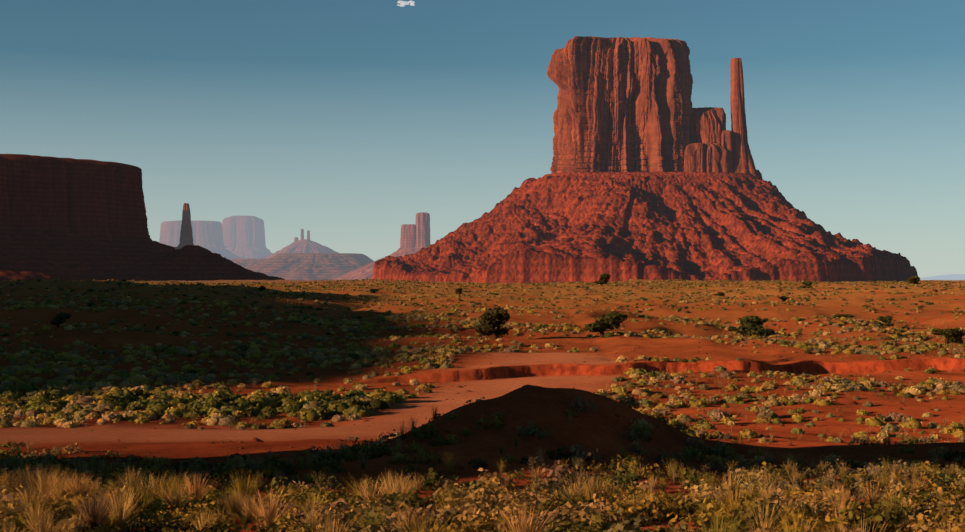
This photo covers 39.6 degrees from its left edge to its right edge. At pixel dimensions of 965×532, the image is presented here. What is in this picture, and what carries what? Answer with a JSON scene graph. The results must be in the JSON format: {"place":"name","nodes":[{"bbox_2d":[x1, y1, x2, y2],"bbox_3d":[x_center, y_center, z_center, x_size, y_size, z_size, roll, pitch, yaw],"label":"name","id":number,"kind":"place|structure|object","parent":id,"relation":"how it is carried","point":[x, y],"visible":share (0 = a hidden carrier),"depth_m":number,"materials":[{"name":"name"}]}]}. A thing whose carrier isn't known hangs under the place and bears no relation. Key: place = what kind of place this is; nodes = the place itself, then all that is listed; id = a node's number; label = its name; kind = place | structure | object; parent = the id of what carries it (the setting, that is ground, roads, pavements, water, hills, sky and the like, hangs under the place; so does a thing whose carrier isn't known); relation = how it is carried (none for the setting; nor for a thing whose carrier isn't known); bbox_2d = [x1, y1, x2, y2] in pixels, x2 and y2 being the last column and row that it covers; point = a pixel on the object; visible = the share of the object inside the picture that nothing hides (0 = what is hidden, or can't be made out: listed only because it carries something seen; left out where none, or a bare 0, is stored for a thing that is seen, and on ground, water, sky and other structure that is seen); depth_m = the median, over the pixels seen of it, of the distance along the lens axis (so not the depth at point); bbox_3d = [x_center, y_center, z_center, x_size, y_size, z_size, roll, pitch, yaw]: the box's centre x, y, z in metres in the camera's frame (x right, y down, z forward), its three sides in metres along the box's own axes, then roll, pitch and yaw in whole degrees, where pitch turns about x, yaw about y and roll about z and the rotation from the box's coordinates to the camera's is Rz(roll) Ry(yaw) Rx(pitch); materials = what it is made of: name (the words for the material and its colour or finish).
{"place":"outdoors","nodes":[
{"label":"outdoors","id":0,"kind":"place"},
{"bbox_2d":[231,259,266,268],"bbox_3d":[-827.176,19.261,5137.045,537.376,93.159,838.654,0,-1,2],"label":"plateau","id":1,"kind":"structure","parent":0,"point":[246,263],"depth_m":4975.17,"materials":[{"name":"grey stone"}]},
{"bbox_2d":[203,247,241,259],"bbox_3d":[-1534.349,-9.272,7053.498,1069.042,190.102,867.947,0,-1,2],"label":"talus slope","id":2,"kind":"structure","parent":1,"relation":"on","point":[225,253],"depth_m":6982.93,"materials":[{"name":"stone"}]},
{"bbox_2d":[159,220,226,247],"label":"distant butte","id":3,"kind":"object","parent":2,"relation":"on","point":[207,233],"visible":0.69,"depth_m":6962.01,"materials":[{"name":"stone"}]},
{"bbox_2d":[230,251,271,258],"bbox_3d":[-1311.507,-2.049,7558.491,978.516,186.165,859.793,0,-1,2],"label":"talus slope","id":4,"kind":"structure","parent":1,"relation":"on","point":[251,254],"depth_m":7412.98,"materials":[{"name":"stone"}]},
{"bbox_2d":[222,216,269,250],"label":"distant butte","id":5,"kind":"object","parent":4,"relation":"on","point":[243,233],"visible":0.9,"depth_m":7461.40,"materials":[{"name":"stone"}]},
{"bbox_2d":[397,1,414,6],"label":"cloud","id":6,"kind":"structure","parent":0,"point":[402,3],"depth_m":20051.99,"materials":[{"name":"white"}]},
{"bbox_2d":[0,279,964,531],"bbox_3d":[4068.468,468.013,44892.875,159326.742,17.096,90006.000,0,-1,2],"label":"terrain","id":7,"kind":"structure","parent":0,"point":[551,377],"depth_m":108.62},
{"bbox_2d":[0,226,284,280],"bbox_3d":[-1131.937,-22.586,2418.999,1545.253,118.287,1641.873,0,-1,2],"label":"talus slope","id":8,"kind":"structure","parent":7,"relation":"on","point":[39,254],"depth_m":2341.39,"materials":[{"name":"brown stone"}]},
{"bbox_2d":[0,154,151,239],"bbox_3d":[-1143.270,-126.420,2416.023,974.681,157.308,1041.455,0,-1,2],"label":"mesa","id":9,"kind":"structure","parent":8,"relation":"on","point":[96,198],"depth_m":2467.14,"materials":[{"name":"brown stone"}]},
{"bbox_2d":[150,245,265,280],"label":"talus slope","id":10,"kind":"structure","parent":7,"relation":"on","point":[195,262],"depth_m":2417.59,"materials":[{"name":"brown stone"}]},
{"bbox_2d":[175,203,193,249],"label":"rock spire","id":11,"kind":"structure","parent":10,"relation":"on","point":[186,236],"depth_m":2462.09,"materials":[{"name":"stone"}]},
{"bbox_2d":[261,239,337,258],"bbox_3d":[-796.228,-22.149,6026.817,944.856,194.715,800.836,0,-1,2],"label":"hill","id":12,"kind":"structure","parent":7,"relation":"on","point":[305,246],"depth_m":5963.67,"materials":[{"name":"brown stone"}]},
{"bbox_2d":[300,229,303,239],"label":"rock spire","id":13,"kind":"structure","parent":12,"relation":"on","point":[302,233],"depth_m":6019.73,"materials":[{"name":"brown stone"}]},
{"bbox_2d":[247,253,373,279],"bbox_3d":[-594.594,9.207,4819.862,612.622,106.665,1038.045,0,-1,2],"label":"hill","id":14,"kind":"structure","parent":7,"relation":"on","point":[307,266],"depth_m":4524.20,"materials":[{"name":"grey stone"}]},
{"bbox_2d":[330,248,420,279],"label":"talus slope","id":15,"kind":"structure","parent":7,"relation":"on","point":[365,272],"depth_m":4234.75,"materials":[{"name":"stone"}]},
{"bbox_2d":[397,224,415,250],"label":"rock tower","id":16,"kind":"structure","parent":15,"relation":"on","point":[407,237],"depth_m":4293.47,"materials":[{"name":"brown stone"}]},
{"bbox_2d":[415,212,430,247],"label":"rock tower","id":17,"kind":"structure","parent":15,"relation":"on","point":[422,232],"depth_m":4285.78,"materials":[{"name":"brown stone"}]},
{"bbox_2d":[0,293,964,442],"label":"shrubs","id":18,"kind":"object","parent":7,"relation":"on","point":[315,405],"visible":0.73,"depth_m":101.86,"materials":[{"name":"green plant"}]},
{"bbox_2d":[0,390,964,503],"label":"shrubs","id":19,"kind":"object","parent":7,"relation":"on","point":[218,471],"visible":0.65,"depth_m":37.53,"materials":[{"name":"green plant"}]},
{"bbox_2d":[0,278,964,319],"bbox_3d":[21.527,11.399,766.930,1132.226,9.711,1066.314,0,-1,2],"label":"shrubs","id":20,"kind":"object","parent":7,"relation":"on","point":[670,281],"visible":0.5,"depth_m":413.21,"materials":[{"name":"green plant"}]},
{"bbox_2d":[0,392,964,500],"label":"shrubs","id":21,"kind":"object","parent":7,"relation":"on","point":[670,471],"depth_m":36.62,"materials":[{"name":"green plant"}]},
{"bbox_2d":[0,474,964,531],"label":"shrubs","id":22,"kind":"object","parent":7,"relation":"on","point":[472,505],"visible":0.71,"depth_m":20.83,"materials":[{"name":"green plant"}]},
{"bbox_2d":[7,330,962,514],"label":"scattered rocks","id":23,"kind":"object","parent":7,"relation":"on","point":[456,466],"visible":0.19,"depth_m":74.12,"materials":[{"name":"red stone"}]},
{"bbox_2d":[50,273,964,344],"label":"bushes","id":24,"kind":"object","parent":7,"relation":"on","point":[492,319],"visible":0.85,"depth_m":153.55,"materials":[{"name":"green plant"}]},
{"bbox_2d":[372,172,917,282],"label":"talus slope","id":25,"kind":"structure","parent":7,"relation":"on","point":[586,227],"depth_m":1522.73,"materials":[{"name":"red stone"}]},
{"bbox_2d":[547,36,692,173],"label":"butte","id":26,"kind":"object","parent":25,"relation":"on","point":[624,104],"visible":0.81,"depth_m":1651.78,"materials":[{"name":"red stone"}]},
{"bbox_2d":[683,143,729,171],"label":"rock outcrop","id":27,"kind":"object","parent":25,"relation":"on","point":[705,157],"visible":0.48,"depth_m":1648.91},
{"bbox_2d":[689,107,725,144],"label":"mitten shoulder","id":28,"kind":"object","parent":25,"relation":"on","point":[707,124],"visible":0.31,"depth_m":1663.25},
{"bbox_2d":[720,130,732,172],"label":"rock pillar","id":29,"kind":"structure","parent":25,"relation":"on","point":[727,140],"depth_m":1656.72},
{"bbox_2d":[730,58,758,177],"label":"rock spire","id":30,"kind":"structure","parent":25,"relation":"on","point":[743,161],"depth_m":1665.85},
{"bbox_2d":[0,460,964,531],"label":"grass","id":31,"kind":"structure","parent":0,"point":[93,518],"depth_m":21.73,"materials":[{"name":"yellow plant"}]},
{"bbox_2d":[0,0,964,277],"label":"sky","id":32,"kind":"structure","parent":0,"point":[343,122],"materials":[{"name":"blue"}]},
{"bbox_2d":[920,274,964,279],"bbox_3d":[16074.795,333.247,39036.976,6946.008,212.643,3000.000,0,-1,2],"label":"ridge","id":33,"kind":"structure","parent":0,"point":[952,277],"depth_m":38589.14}
]}

